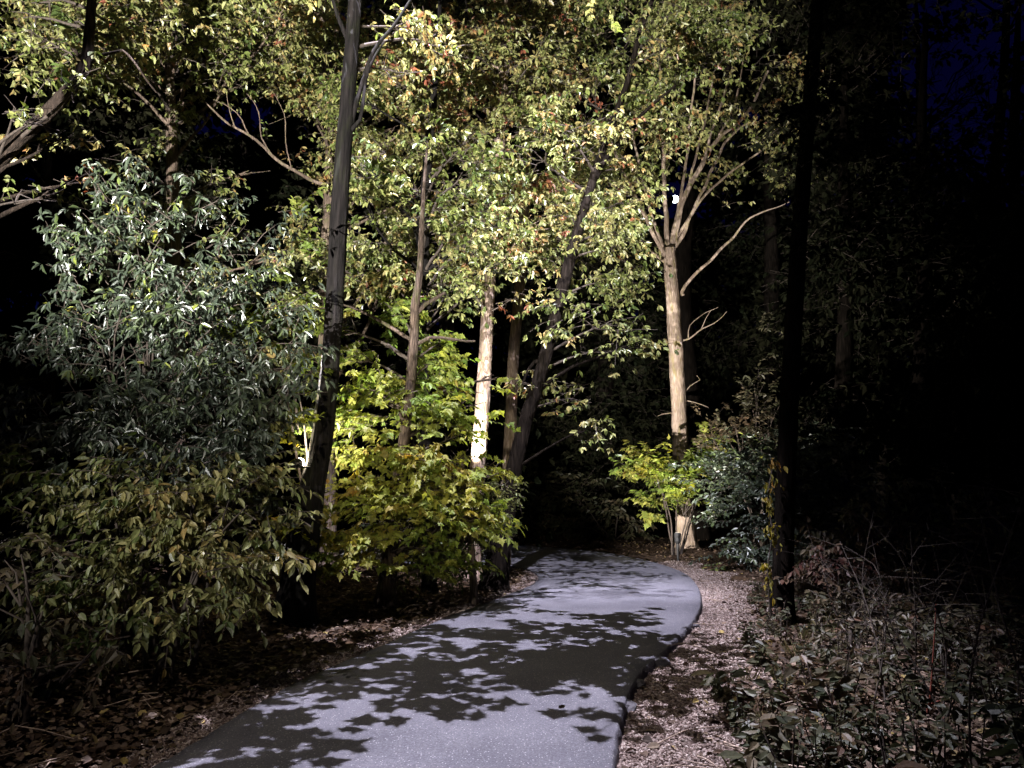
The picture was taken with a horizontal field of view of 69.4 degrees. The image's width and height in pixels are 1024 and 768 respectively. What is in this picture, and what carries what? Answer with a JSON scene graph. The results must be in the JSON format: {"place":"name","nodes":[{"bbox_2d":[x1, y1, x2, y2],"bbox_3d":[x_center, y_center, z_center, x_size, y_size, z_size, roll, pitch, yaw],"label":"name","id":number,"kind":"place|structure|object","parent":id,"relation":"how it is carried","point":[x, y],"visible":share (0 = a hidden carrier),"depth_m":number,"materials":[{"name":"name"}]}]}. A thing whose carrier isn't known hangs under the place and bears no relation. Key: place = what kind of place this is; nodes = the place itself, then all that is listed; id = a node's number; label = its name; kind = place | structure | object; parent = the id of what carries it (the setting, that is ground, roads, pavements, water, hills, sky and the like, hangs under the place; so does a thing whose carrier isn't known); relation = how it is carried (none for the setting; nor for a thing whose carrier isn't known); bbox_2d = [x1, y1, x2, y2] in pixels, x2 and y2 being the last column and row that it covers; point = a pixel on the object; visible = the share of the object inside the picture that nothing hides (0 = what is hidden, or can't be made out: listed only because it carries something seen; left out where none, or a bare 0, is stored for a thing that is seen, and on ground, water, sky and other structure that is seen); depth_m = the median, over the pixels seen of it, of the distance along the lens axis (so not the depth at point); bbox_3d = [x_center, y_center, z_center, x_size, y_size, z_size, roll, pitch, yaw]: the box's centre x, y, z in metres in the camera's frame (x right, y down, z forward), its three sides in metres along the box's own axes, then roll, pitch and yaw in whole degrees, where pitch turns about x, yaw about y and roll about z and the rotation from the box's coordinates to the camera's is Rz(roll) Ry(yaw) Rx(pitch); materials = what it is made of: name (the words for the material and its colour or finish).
{"place":"outdoors","nodes":[
{"label":"outdoors","id":0,"kind":"place"},
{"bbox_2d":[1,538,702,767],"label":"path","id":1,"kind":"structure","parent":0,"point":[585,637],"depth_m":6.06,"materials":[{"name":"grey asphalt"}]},
{"bbox_2d":[0,502,1023,767],"bbox_3d":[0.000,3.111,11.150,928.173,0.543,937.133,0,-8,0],"label":"ground","id":2,"kind":"structure","parent":0,"point":[6,526],"depth_m":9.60,"materials":[{"name":"brown plant"}]},
{"bbox_2d":[0,371,89,634],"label":"shadowed tree","id":3,"kind":"object","parent":2,"relation":"on","point":[47,409],"visible":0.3,"depth_m":8.26,"materials":[{"name":"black plant"}]},
{"bbox_2d":[32,651,76,700],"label":"seedling plant","id":4,"kind":"object","parent":2,"relation":"on","point":[56,687],"visible":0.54,"depth_m":5.48,"materials":[{"name":"green plant"}]},
{"bbox_2d":[0,532,127,734],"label":"dim edge shrub","id":5,"kind":"object","parent":2,"relation":"on","point":[27,674],"visible":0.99,"depth_m":4.92,"materials":[{"name":"green plant"}]},
{"bbox_2d":[0,0,212,220],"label":"crooked tree","id":6,"kind":"object","parent":2,"relation":"on","point":[30,128],"visible":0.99,"depth_m":9.90,"materials":[{"name":"green plant"}]},
{"bbox_2d":[0,0,239,566],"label":"shadowed tree","id":7,"kind":"object","parent":2,"relation":"on","point":[12,252],"visible":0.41,"depth_m":15.65,"materials":[{"name":"green plant"}]},
{"bbox_2d":[0,475,327,582],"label":"mound shrub","id":8,"kind":"object","parent":2,"relation":"on","point":[100,537],"visible":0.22,"depth_m":12.03,"materials":[{"name":"green plant"}]},
{"bbox_2d":[0,340,332,685],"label":"oval leaf shrub","id":9,"kind":"object","parent":2,"relation":"on","point":[178,530],"visible":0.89,"depth_m":6.06,"materials":[{"name":"green plant"}]},
{"bbox_2d":[0,152,338,653],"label":"glossy shrub","id":10,"kind":"object","parent":2,"relation":"on","point":[149,329],"visible":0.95,"depth_m":7.26,"materials":[{"name":"green plant"}]},
{"bbox_2d":[0,0,363,580],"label":"mottled trunk tree","id":11,"kind":"object","parent":2,"relation":"on","point":[220,43],"visible":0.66,"depth_m":13.11,"materials":[{"name":"green plant"}]},
{"bbox_2d":[86,20,394,553],"bbox_3d":[-7.293,-2.937,19.731,8.881,15.222,6.646,0,-8,0],"label":"shadowed tree","id":12,"kind":"object","parent":2,"relation":"on","point":[230,160],"visible":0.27,"depth_m":19.33,"materials":[{"name":"green plant"}]},
{"bbox_2d":[169,186,332,474],"bbox_3d":[-3.307,0.075,9.293,1.948,5.850,2.060,3,-9,-21],"label":"lime shrub","id":13,"kind":"object","parent":2,"relation":"on","point":[305,245],"visible":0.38,"depth_m":9.74,"materials":[{"name":"green plant"}]},
{"bbox_2d":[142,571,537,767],"bbox_3d":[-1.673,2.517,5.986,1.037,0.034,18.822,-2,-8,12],"label":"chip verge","id":14,"kind":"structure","parent":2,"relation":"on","point":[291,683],"depth_m":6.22,"materials":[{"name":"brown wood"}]},
{"bbox_2d":[190,0,507,564],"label":"twin stem tree","id":15,"kind":"object","parent":2,"relation":"on","point":[330,122],"visible":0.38,"depth_m":14.59,"materials":[{"name":"green plant"}]},
{"bbox_2d":[269,0,478,627],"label":"dark oak tree","id":16,"kind":"object","parent":2,"relation":"on","point":[296,601],"visible":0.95,"depth_m":9.49,"materials":[{"name":"brown plant"}]},
{"bbox_2d":[237,513,519,566],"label":"understory shrub","id":17,"kind":"object","parent":2,"relation":"on","point":[379,555],"visible":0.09,"depth_m":15.12,"materials":[{"name":"green plant"}]},
{"bbox_2d":[208,75,562,551],"bbox_3d":[-3.609,-2.367,22.609,10.382,19.554,8.455,0,-8,0],"label":"shadowed tree","id":18,"kind":"object","parent":2,"relation":"on","point":[445,324],"visible":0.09,"depth_m":21.04,"materials":[{"name":"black plant"}]},
{"bbox_2d":[247,141,527,608],"bbox_3d":[-1.591,-0.263,10.645,3.858,6.953,2.743,2,-8,-14],"label":"maple tree","id":19,"kind":"object","parent":2,"relation":"on","point":[396,503],"visible":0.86,"depth_m":10.09,"materials":[{"name":"green plant"}]},
{"bbox_2d":[222,0,639,32],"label":"overhanging oak tree","id":20,"kind":"object","parent":2,"relation":"on","point":[616,28],"visible":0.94,"depth_m":10.36,"materials":[{"name":"green plant"}]},
{"bbox_2d":[297,0,568,593],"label":"bushy beech tree","id":21,"kind":"object","parent":2,"relation":"on","point":[401,187],"visible":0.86,"depth_m":11.80,"materials":[{"name":"green plant"}]},
{"bbox_2d":[370,457,528,605],"bbox_3d":[-0.820,2.220,11.128,2.610,2.299,1.574,3,-9,-22],"label":"hornbeam sapling","id":22,"kind":"object","parent":2,"relation":"on","point":[474,597],"visible":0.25,"depth_m":10.80,"materials":[{"name":"green plant"}]},
{"bbox_2d":[98,559,802,767],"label":"chip gravel","id":23,"kind":"structure","parent":2,"relation":"on","point":[637,759],"depth_m":6.03,"materials":[{"name":"gravel"}]},
{"bbox_2d":[355,0,624,579],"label":"pale oak tree","id":24,"kind":"object","parent":2,"relation":"on","point":[488,46],"visible":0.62,"depth_m":14.03,"materials":[{"name":"green plant"}]},
{"bbox_2d":[0,0,1023,526],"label":"forest","id":25,"kind":"object","parent":2,"relation":"on","point":[732,298],"visible":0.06,"depth_m":35.14,"materials":[{"name":"green plant"}]},
{"bbox_2d":[0,563,1023,767],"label":"twig litter","id":26,"kind":"object","parent":2,"relation":"on","point":[713,765],"visible":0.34,"depth_m":5.49,"materials":[{"name":"brown wood"}]},
{"bbox_2d":[318,0,739,535],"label":"shadowed tree","id":27,"kind":"object","parent":2,"relation":"on","point":[608,265],"visible":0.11,"depth_m":28.07,"materials":[{"name":"green plant"}]},
{"bbox_2d":[465,0,697,564],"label":"straight beech tree","id":28,"kind":"object","parent":2,"relation":"on","point":[514,348],"visible":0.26,"depth_m":17.00,"materials":[{"name":"green plant"}]},
{"bbox_2d":[517,450,659,540],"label":"dark far shrub","id":29,"kind":"object","parent":2,"relation":"on","point":[610,535],"visible":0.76,"depth_m":24.48,"materials":[{"name":"green plant"}]},
{"bbox_2d":[455,14,743,534],"bbox_3d":[3.156,-4.013,29.436,10.888,22.717,9.680,0,-8,0],"label":"shadowed tree","id":30,"kind":"object","parent":2,"relation":"on","point":[608,404],"visible":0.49,"depth_m":26.90,"materials":[{"name":"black plant"}]},
{"bbox_2d":[471,0,786,591],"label":"leaning ash tree","id":31,"kind":"object","parent":2,"relation":"on","point":[601,215],"visible":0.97,"depth_m":13.16,"materials":[{"name":"green plant"}]},
{"bbox_2d":[608,421,735,554],"bbox_3d":[4.315,2.742,19.629,3.622,3.573,1.994,0,-8,0],"label":"yellow shrub","id":32,"kind":"object","parent":2,"relation":"on","point":[656,472],"visible":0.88,"depth_m":19.32,"materials":[{"name":"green plant"}]},
{"bbox_2d":[617,560,736,767],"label":"chip verge","id":33,"kind":"structure","parent":2,"relation":"on","point":[628,718],"depth_m":8.37,"materials":[{"name":"brown wood"}]},
{"bbox_2d":[558,0,834,548],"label":"pale barked tree","id":34,"kind":"object","parent":2,"relation":"on","point":[679,423],"visible":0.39,"depth_m":21.62,"materials":[{"name":"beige plant"}]},
{"bbox_2d":[690,668,749,699],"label":"leafy weed","id":35,"kind":"object","parent":2,"relation":"on","point":[717,691],"visible":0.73,"depth_m":5.92,"materials":[{"name":"green plant"}]},
{"bbox_2d":[716,671,743,718],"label":"bushy weed","id":36,"kind":"object","parent":2,"relation":"on","point":[728,690],"visible":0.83,"depth_m":5.46,"materials":[{"name":"green plant"}]},
{"bbox_2d":[676,3,802,541],"bbox_3d":[7.832,-4.102,24.959,5.676,18.698,3.538,0,-8,0],"label":"black trunk tree","id":37,"kind":"object","parent":2,"relation":"on","point":[684,258],"visible":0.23,"depth_m":24.38,"materials":[{"name":"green plant"}]},
{"bbox_2d":[727,691,751,736],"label":"bushy weed","id":38,"kind":"object","parent":2,"relation":"on","point":[733,714],"visible":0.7,"depth_m":5.03,"materials":[{"name":"green plant"}]},
{"bbox_2d":[625,16,865,532],"bbox_3d":[8.838,-4.468,28.286,9.015,20.750,8.153,-3,-9,18],"label":"shadowed tree","id":39,"kind":"object","parent":2,"relation":"on","point":[716,371],"visible":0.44,"depth_m":27.65,"materials":[{"name":"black plant"}]},
{"bbox_2d":[717,735,775,767],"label":"leafy weed","id":40,"kind":"object","parent":2,"relation":"on","point":[754,750],"visible":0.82,"depth_m":4.38,"materials":[{"name":"green plant"}]},
{"bbox_2d":[734,714,787,755],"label":"leafy weed","id":41,"kind":"object","parent":2,"relation":"on","point":[745,727],"visible":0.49,"depth_m":4.63,"materials":[{"name":"green plant"}]},
{"bbox_2d":[743,638,781,667],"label":"leafy weed","id":42,"kind":"object","parent":2,"relation":"on","point":[755,660],"visible":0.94,"depth_m":6.98,"materials":[{"name":"green plant"}]},
{"bbox_2d":[744,678,790,710],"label":"leafy weed","id":43,"kind":"object","parent":2,"relation":"on","point":[765,685],"visible":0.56,"depth_m":5.59,"materials":[{"name":"green plant"}]},
{"bbox_2d":[691,312,846,546],"bbox_3d":[6.478,1.233,19.046,3.779,6.218,1.959,0,-8,0],"label":"climber clad shrub","id":44,"kind":"object","parent":2,"relation":"on","point":[748,426],"visible":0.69,"depth_m":19.04,"materials":[{"name":"green plant"}]},
{"bbox_2d":[748,705,801,762],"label":"leafy weed","id":45,"kind":"object","parent":2,"relation":"on","point":[782,734],"visible":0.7,"depth_m":4.55,"materials":[{"name":"green plant"}]},
{"bbox_2d":[760,597,794,644],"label":"bushy weed","id":46,"kind":"object","parent":2,"relation":"on","point":[779,629],"visible":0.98,"depth_m":7.91,"materials":[{"name":"green plant"}]},
{"bbox_2d":[762,663,795,694],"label":"leafy weed","id":47,"kind":"object","parent":2,"relation":"on","point":[779,674],"visible":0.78,"depth_m":6.11,"materials":[{"name":"green plant"}]},
{"bbox_2d":[742,710,818,767],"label":"bushy weed","id":48,"kind":"object","parent":2,"relation":"on","point":[792,724],"visible":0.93,"depth_m":4.15,"materials":[{"name":"green plant"}]},
{"bbox_2d":[656,421,908,572],"bbox_3d":[6.021,2.450,16.023,5.678,3.358,2.832,0,-8,0],"label":"grey green shrub","id":49,"kind":"object","parent":2,"relation":"on","point":[824,498],"visible":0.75,"depth_m":15.87,"materials":[{"name":"green plant"}]},
{"bbox_2d":[760,686,805,740],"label":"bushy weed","id":50,"kind":"object","parent":2,"relation":"on","point":[766,701],"visible":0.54,"depth_m":4.72,"materials":[{"name":"green plant"}]},
{"bbox_2d":[791,716,838,767],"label":"bushy weed","id":51,"kind":"object","parent":2,"relation":"on","point":[815,760],"visible":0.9,"depth_m":4.21,"materials":[{"name":"green plant"}]},
{"bbox_2d":[782,649,856,713],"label":"leafy weed","id":52,"kind":"object","parent":2,"relation":"on","point":[812,683],"visible":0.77,"depth_m":5.41,"materials":[{"name":"green plant"}]},
{"bbox_2d":[740,0,913,626],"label":"black oak tree","id":53,"kind":"object","parent":2,"relation":"on","point":[808,109],"visible":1,"depth_m":10.04,"materials":[{"name":"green plant"}]},
{"bbox_2d":[759,458,787,619],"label":"creeper vine","id":54,"kind":"object","parent":53,"relation":"attached to","point":[766,566],"visible":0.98,"depth_m":9.39,"materials":[{"name":"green plant"}]},
{"bbox_2d":[766,535,889,724],"bbox_3d":[2.577,1.797,5.594,0.671,1.244,1.036,4,-9,-26],"label":"dry stalk","id":55,"kind":"object","parent":2,"relation":"on","point":[869,615],"visible":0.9,"depth_m":5.53,"materials":[{"name":"brown plant"}]},
{"bbox_2d":[809,711,856,767],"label":"leafy weed","id":56,"kind":"object","parent":2,"relation":"on","point":[819,730],"visible":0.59,"depth_m":4.44,"materials":[{"name":"green plant"}]},
{"bbox_2d":[815,696,856,754],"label":"bushy weed","id":57,"kind":"object","parent":2,"relation":"on","point":[838,712],"visible":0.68,"depth_m":4.66,"materials":[{"name":"green plant"}]},
{"bbox_2d":[814,677,863,728],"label":"leafy weed","id":58,"kind":"object","parent":2,"relation":"on","point":[848,687],"visible":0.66,"depth_m":4.96,"materials":[{"name":"green plant"}]},
{"bbox_2d":[725,0,957,551],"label":"shadowed tree","id":59,"kind":"object","parent":2,"relation":"on","point":[845,410],"visible":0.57,"depth_m":19.06,"materials":[{"name":"black plant"}]},
{"bbox_2d":[830,614,853,691],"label":"bushy weed","id":60,"kind":"object","parent":2,"relation":"on","point":[847,643],"visible":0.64,"depth_m":5.76,"materials":[{"name":"green plant"}]},
{"bbox_2d":[815,647,874,722],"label":"leafy weed","id":61,"kind":"object","parent":2,"relation":"on","point":[846,679],"visible":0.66,"depth_m":5.10,"materials":[{"name":"green plant"}]},
{"bbox_2d":[823,718,867,767],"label":"bushy weed","id":62,"kind":"object","parent":2,"relation":"on","point":[845,732],"visible":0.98,"depth_m":3.98,"materials":[{"name":"green plant"}]},
{"bbox_2d":[750,0,944,533],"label":"shadowed tree","id":63,"kind":"object","parent":2,"relation":"on","point":[853,180],"visible":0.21,"depth_m":23.23,"materials":[{"name":"black plant"}]},
{"bbox_2d":[840,709,892,762],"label":"leafy weed","id":64,"kind":"object","parent":2,"relation":"on","point":[867,755],"visible":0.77,"depth_m":4.45,"materials":[{"name":"green plant"}]},
{"bbox_2d":[846,689,899,745],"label":"bushy weed","id":65,"kind":"object","parent":2,"relation":"on","point":[887,739],"visible":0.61,"depth_m":4.68,"materials":[{"name":"green plant"}]},
{"bbox_2d":[755,21,991,524],"bbox_3d":[13.581,-7.622,27.897,10.273,26.290,5.217,0,-8,0],"label":"bare tree","id":66,"kind":"object","parent":2,"relation":"on","point":[872,277],"visible":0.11,"depth_m":27.69,"materials":[{"name":"black plant"}]},
{"bbox_2d":[789,590,972,684],"bbox_3d":[3.703,2.398,7.189,2.593,0.729,0.918,6,-10,-34],"label":"thicket shrub","id":67,"kind":"object","parent":2,"relation":"on","point":[823,637],"visible":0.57,"depth_m":6.96,"materials":[{"name":"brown plant"}]},
{"bbox_2d":[851,687,919,767],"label":"bushy weed","id":68,"kind":"object","parent":2,"relation":"on","point":[883,761],"visible":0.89,"depth_m":4.13,"materials":[{"name":"green plant"}]},
{"bbox_2d":[833,568,941,709],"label":"dry stalk","id":69,"kind":"object","parent":2,"relation":"on","point":[893,642],"visible":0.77,"depth_m":5.39,"materials":[{"name":"brown plant"}]},
{"bbox_2d":[864,624,914,695],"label":"bushy weed","id":70,"kind":"object","parent":2,"relation":"on","point":[888,641],"visible":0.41,"depth_m":6.00,"materials":[{"name":"green plant"}]},
{"bbox_2d":[757,0,1023,543],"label":"shadowed tree","id":71,"kind":"object","parent":2,"relation":"on","point":[959,28],"visible":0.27,"depth_m":23.48,"materials":[{"name":"black plant"}]},
{"bbox_2d":[829,570,952,730],"bbox_3d":[2.442,1.734,4.733,0.742,1.018,0.293,-4,-9,25],"label":"dry stalk","id":72,"kind":"object","parent":2,"relation":"on","point":[924,682],"visible":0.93,"depth_m":4.77,"materials":[{"name":"brown plant"}]},
{"bbox_2d":[762,541,1023,639],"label":"reddish shrub","id":73,"kind":"object","parent":2,"relation":"on","point":[811,564],"visible":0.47,"depth_m":9.05,"materials":[{"name":"brown plant"}]},
{"bbox_2d":[788,12,1023,561],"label":"shadowed tree","id":74,"kind":"object","parent":2,"relation":"on","point":[925,317],"visible":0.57,"depth_m":17.39,"materials":[{"name":"black plant"}]},
{"bbox_2d":[794,466,1023,601],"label":"broad leaf shrub","id":75,"kind":"object","parent":2,"relation":"on","point":[861,530],"visible":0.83,"depth_m":10.63,"materials":[{"name":"green plant"}]},
{"bbox_2d":[884,700,936,765],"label":"bushy weed","id":76,"kind":"object","parent":2,"relation":"on","point":[924,734],"visible":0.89,"depth_m":3.91,"materials":[{"name":"green plant"}]},
{"bbox_2d":[896,658,932,724],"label":"bushy weed","id":77,"kind":"object","parent":2,"relation":"on","point":[924,699],"visible":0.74,"depth_m":5.17,"materials":[{"name":"green plant"}]},
{"bbox_2d":[915,578,950,733],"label":"dry stalk","id":78,"kind":"object","parent":2,"relation":"on","point":[940,640],"visible":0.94,"depth_m":4.90,"materials":[{"name":"brown plant"}]},
{"bbox_2d":[876,654,992,759],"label":"bushy weed","id":79,"kind":"object","parent":2,"relation":"on","point":[959,698],"visible":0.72,"depth_m":4.29,"materials":[{"name":"green plant"}]},
{"bbox_2d":[876,532,1002,703],"bbox_3d":[3.179,1.795,5.575,0.929,1.352,0.448,-1,-8,10],"label":"dry stalk","id":80,"kind":"object","parent":2,"relation":"on","point":[921,616],"visible":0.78,"depth_m":5.53,"materials":[{"name":"brown plant"}]},
{"bbox_2d":[914,713,965,767],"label":"bushy weed","id":81,"kind":"object","parent":2,"relation":"on","point":[938,759],"visible":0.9,"depth_m":3.97,"materials":[{"name":"green plant"}]},
{"bbox_2d":[858,592,1023,707],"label":"bramble shrub","id":82,"kind":"object","parent":2,"relation":"on","point":[907,643],"visible":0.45,"depth_m":5.96,"materials":[{"name":"green plant"}]},
{"bbox_2d":[914,621,986,727],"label":"bushy weed","id":83,"kind":"object","parent":2,"relation":"on","point":[954,664],"visible":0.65,"depth_m":4.99,"materials":[{"name":"green plant"}]},
{"bbox_2d":[892,0,1023,532],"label":"bare tree","id":84,"kind":"object","parent":2,"relation":"on","point":[999,119],"visible":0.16,"depth_m":26.61,"materials":[{"name":"black plant"}]},
{"bbox_2d":[941,601,978,670],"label":"bushy weed","id":85,"kind":"object","parent":2,"relation":"on","point":[958,614],"visible":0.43,"depth_m":6.10,"materials":[{"name":"green plant"}]},
{"bbox_2d":[926,477,1003,664],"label":"dry stalk","id":86,"kind":"object","parent":2,"relation":"on","point":[965,552],"visible":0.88,"depth_m":6.87,"materials":[{"name":"brown plant"}]},
{"bbox_2d":[931,615,1011,692],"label":"bushy weed","id":87,"kind":"object","parent":2,"relation":"on","point":[942,651],"visible":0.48,"depth_m":5.78,"materials":[{"name":"green plant"}]},
{"bbox_2d":[920,587,1023,763],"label":"dry stalk","id":88,"kind":"object","parent":2,"relation":"on","point":[982,687],"visible":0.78,"depth_m":4.38,"materials":[{"name":"brown plant"}]},
{"bbox_2d":[928,0,1023,250],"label":"bare tree","id":89,"kind":"object","parent":2,"relation":"on","point":[978,115],"visible":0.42,"depth_m":30.03,"materials":[{"name":"black plant"}]},
{"bbox_2d":[931,687,1023,767],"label":"leafy weed","id":90,"kind":"object","parent":2,"relation":"on","point":[957,716],"visible":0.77,"depth_m":4.03,"materials":[{"name":"green plant"}]},
{"bbox_2d":[934,501,1023,683],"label":"dry stalk","id":91,"kind":"object","parent":2,"relation":"on","point":[1008,633],"visible":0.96,"depth_m":4.09,"materials":[{"name":"brown plant"}]},
{"bbox_2d":[949,484,1023,763],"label":"dry stalk","id":92,"kind":"object","parent":2,"relation":"on","point":[969,693],"visible":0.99,"depth_m":3.53,"materials":[{"name":"brown plant"}]},
{"bbox_2d":[972,663,1013,733],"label":"bushy weed","id":93,"kind":"object","parent":2,"relation":"on","point":[996,718],"visible":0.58,"depth_m":4.82,"materials":[{"name":"green plant"}]},
{"bbox_2d":[974,625,1021,721],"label":"bushy weed","id":94,"kind":"object","parent":2,"relation":"on","point":[987,655],"visible":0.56,"depth_m":5.14,"materials":[{"name":"green plant"}]},
{"bbox_2d":[979,703,1023,767],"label":"leafy weed","id":95,"kind":"object","parent":2,"relation":"on","point":[1016,732],"visible":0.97,"depth_m":3.75,"materials":[{"name":"green plant"}]},
{"bbox_2d":[996,602,1023,674],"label":"leafy weed","id":96,"kind":"object","parent":2,"relation":"on","point":[1014,667],"visible":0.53,"depth_m":6.11,"materials":[{"name":"green plant"}]},
{"bbox_2d":[998,668,1023,744],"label":"bushy weed","id":97,"kind":"object","parent":2,"relation":"on","point":[1013,695],"visible":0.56,"depth_m":4.64,"materials":[{"name":"green plant"}]},
{"bbox_2d":[0,0,1023,477],"label":"sky","id":98,"kind":"structure","parent":0,"point":[991,40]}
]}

